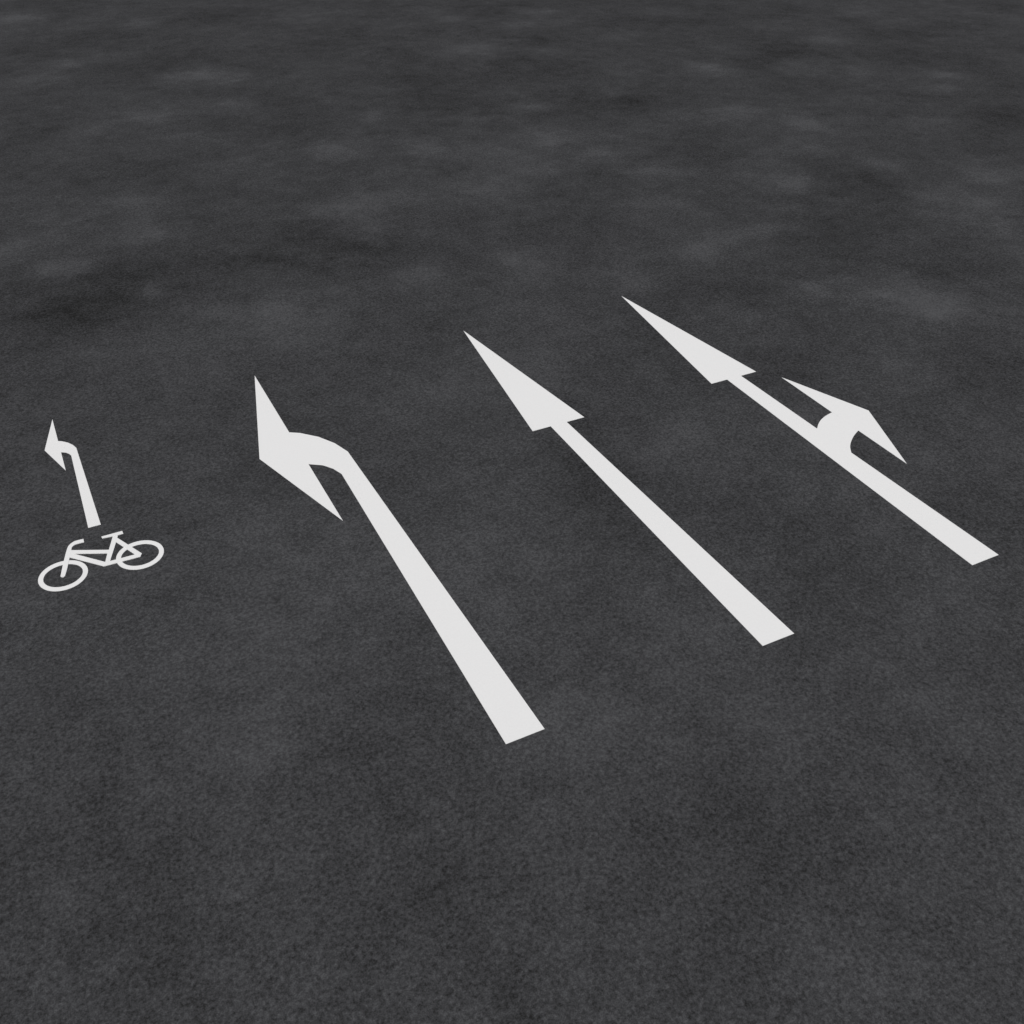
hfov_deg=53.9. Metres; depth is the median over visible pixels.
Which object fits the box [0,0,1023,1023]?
ground
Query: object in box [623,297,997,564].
straight and right arrow
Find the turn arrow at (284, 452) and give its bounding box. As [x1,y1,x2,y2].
[255,377,543,743]
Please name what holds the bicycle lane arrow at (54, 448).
on the ground
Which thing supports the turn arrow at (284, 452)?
on the ground
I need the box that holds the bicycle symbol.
[38,531,163,590]
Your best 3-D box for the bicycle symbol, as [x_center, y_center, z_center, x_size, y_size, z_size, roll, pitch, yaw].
[-4.488,0.489,10.960,1.297,0.007,0.823,-17,40,-21]
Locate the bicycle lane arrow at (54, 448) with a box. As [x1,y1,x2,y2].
[45,420,100,527]
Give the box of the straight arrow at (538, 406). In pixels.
[464,331,793,645]
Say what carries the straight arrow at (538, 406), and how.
on the ground

